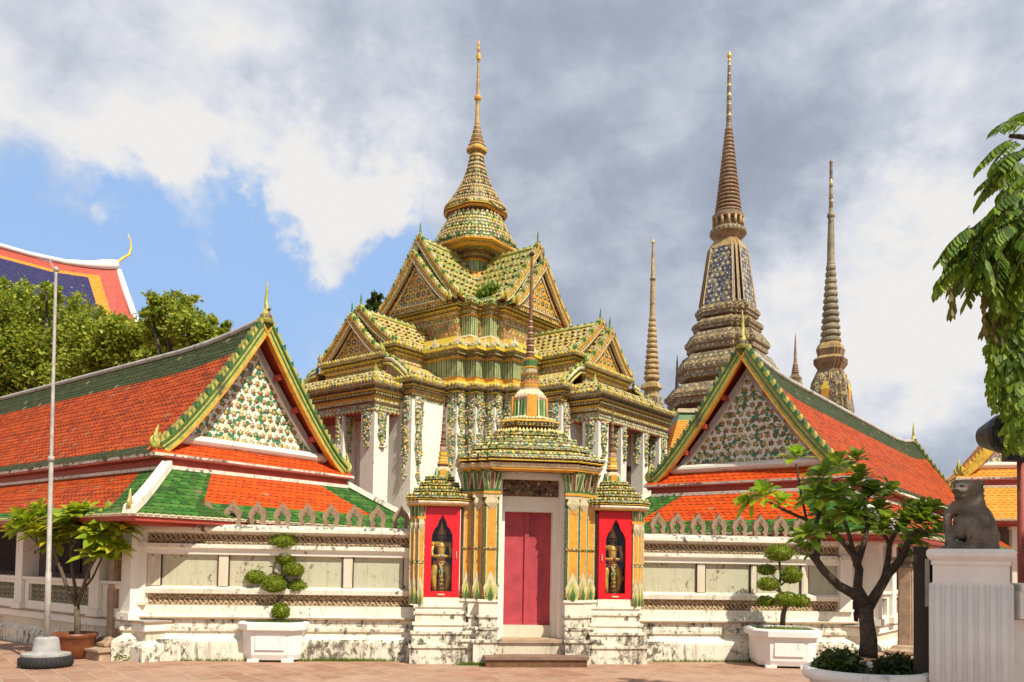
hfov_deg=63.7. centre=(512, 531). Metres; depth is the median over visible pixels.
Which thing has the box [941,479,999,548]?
stone lion
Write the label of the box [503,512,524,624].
door leaf
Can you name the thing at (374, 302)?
tree
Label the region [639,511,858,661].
enclosure wall
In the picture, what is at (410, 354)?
ceramic mondop
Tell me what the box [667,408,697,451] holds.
orange roofed hall
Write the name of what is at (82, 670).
ground
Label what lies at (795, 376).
distant stupa
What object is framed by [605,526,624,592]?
guardian statue
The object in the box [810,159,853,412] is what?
slim stupa
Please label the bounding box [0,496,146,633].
frangipani tree
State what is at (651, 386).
slim stupa
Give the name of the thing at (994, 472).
gold pavilion
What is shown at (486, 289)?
roof plant
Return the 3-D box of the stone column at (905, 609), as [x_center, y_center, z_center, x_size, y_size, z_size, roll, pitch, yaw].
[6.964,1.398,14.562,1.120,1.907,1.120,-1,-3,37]
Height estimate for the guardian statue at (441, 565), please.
1.300 m
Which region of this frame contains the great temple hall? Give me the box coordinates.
[0,233,186,345]
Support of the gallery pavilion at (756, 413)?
on the ground at (82, 670)
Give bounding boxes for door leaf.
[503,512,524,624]
[523,512,550,624]
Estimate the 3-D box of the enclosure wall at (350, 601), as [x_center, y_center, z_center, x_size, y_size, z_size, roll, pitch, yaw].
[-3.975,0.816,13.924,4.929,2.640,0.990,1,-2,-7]
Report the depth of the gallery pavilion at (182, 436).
15.87 m
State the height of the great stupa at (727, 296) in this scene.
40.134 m
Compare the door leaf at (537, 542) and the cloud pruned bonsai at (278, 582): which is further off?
the door leaf at (537, 542)
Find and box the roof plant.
[475,281,500,298]
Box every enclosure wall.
[111,500,414,660]
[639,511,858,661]
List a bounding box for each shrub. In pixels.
[809,645,868,673]
[869,650,918,674]
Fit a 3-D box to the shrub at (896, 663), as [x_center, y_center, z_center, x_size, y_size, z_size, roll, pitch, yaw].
[3.329,1.161,7.143,0.449,0.270,0.532,2,-2,-15]
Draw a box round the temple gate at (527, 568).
[455,251,605,667]
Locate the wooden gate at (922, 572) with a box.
[913,547,932,674]
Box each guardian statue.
[431,520,451,590]
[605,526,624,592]
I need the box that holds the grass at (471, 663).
[179,657,817,665]
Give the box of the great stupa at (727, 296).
[664,51,778,414]
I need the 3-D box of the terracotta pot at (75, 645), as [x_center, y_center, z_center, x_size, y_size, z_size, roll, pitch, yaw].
[-7.099,1.835,13.335,0.690,0.410,0.690,1,-2,0]
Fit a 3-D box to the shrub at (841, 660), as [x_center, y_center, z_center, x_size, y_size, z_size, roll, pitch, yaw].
[2.831,1.129,7.164,0.475,0.297,0.557,1,-2,0]
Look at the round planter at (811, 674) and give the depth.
6.77 m
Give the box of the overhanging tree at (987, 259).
[931,112,1023,457]
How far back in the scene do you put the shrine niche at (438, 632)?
13.63 m
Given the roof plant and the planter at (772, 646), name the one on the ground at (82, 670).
the planter at (772, 646)
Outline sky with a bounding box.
[0,0,1023,479]
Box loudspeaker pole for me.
[975,414,1023,582]
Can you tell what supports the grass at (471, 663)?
on the ground at (82, 670)
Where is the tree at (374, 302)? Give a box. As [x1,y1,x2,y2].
[364,290,384,312]
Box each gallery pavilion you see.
[0,282,409,662]
[641,310,1016,661]
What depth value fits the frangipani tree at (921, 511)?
7.15 m
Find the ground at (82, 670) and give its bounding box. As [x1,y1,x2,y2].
[0,639,809,681]
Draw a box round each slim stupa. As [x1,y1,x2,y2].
[640,239,668,440]
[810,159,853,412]
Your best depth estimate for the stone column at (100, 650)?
13.57 m
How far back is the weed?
13.06 m
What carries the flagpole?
on the ground at (82, 670)
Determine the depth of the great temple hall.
48.13 m
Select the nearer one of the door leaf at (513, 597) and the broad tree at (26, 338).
the door leaf at (513, 597)
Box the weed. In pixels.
[114,655,129,660]
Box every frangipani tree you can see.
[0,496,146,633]
[733,444,946,658]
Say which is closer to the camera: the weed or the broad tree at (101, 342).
the weed
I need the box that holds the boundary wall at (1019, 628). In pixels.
[1010,583,1023,681]
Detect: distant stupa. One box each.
[669,355,678,410]
[790,333,802,384]
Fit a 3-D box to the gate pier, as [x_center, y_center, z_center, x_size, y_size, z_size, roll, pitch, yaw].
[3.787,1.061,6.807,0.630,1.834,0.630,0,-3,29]
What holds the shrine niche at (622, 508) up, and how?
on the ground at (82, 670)
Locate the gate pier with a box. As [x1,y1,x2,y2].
[926,548,1016,681]
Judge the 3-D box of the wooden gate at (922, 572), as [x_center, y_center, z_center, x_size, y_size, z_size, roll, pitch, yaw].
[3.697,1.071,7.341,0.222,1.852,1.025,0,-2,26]
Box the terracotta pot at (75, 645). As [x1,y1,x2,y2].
[50,631,97,658]
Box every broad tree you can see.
[0,273,108,396]
[50,305,167,378]
[137,289,233,354]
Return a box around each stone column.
[83,548,121,660]
[867,557,912,661]
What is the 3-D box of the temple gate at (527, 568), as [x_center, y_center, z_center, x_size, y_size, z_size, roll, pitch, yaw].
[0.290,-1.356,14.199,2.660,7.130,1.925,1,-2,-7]
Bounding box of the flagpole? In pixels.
[17,260,73,668]
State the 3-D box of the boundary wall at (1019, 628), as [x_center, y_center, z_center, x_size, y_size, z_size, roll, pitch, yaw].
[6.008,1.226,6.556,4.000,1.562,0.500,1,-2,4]
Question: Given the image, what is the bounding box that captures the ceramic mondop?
[301,41,675,614]
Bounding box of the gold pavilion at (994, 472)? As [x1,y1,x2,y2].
[948,414,1021,582]
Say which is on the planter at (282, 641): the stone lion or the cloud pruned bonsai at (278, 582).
the cloud pruned bonsai at (278, 582)
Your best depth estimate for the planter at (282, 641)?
13.18 m
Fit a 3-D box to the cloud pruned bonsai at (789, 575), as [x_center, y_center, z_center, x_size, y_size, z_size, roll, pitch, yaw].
[4.626,0.895,14.034,0.934,1.405,0.561,1,-2,11]
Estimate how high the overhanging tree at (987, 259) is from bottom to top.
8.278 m
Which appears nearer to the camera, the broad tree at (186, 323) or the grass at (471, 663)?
the grass at (471, 663)
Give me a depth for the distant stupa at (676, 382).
90.61 m
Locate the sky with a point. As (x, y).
(302, 148)
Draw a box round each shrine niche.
[406,395,472,663]
[588,403,650,663]
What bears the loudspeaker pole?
on the ground at (82, 670)
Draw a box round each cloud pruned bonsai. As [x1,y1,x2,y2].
[244,533,307,619]
[756,544,810,625]
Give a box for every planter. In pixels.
[238,619,309,662]
[744,624,821,668]
[802,662,928,681]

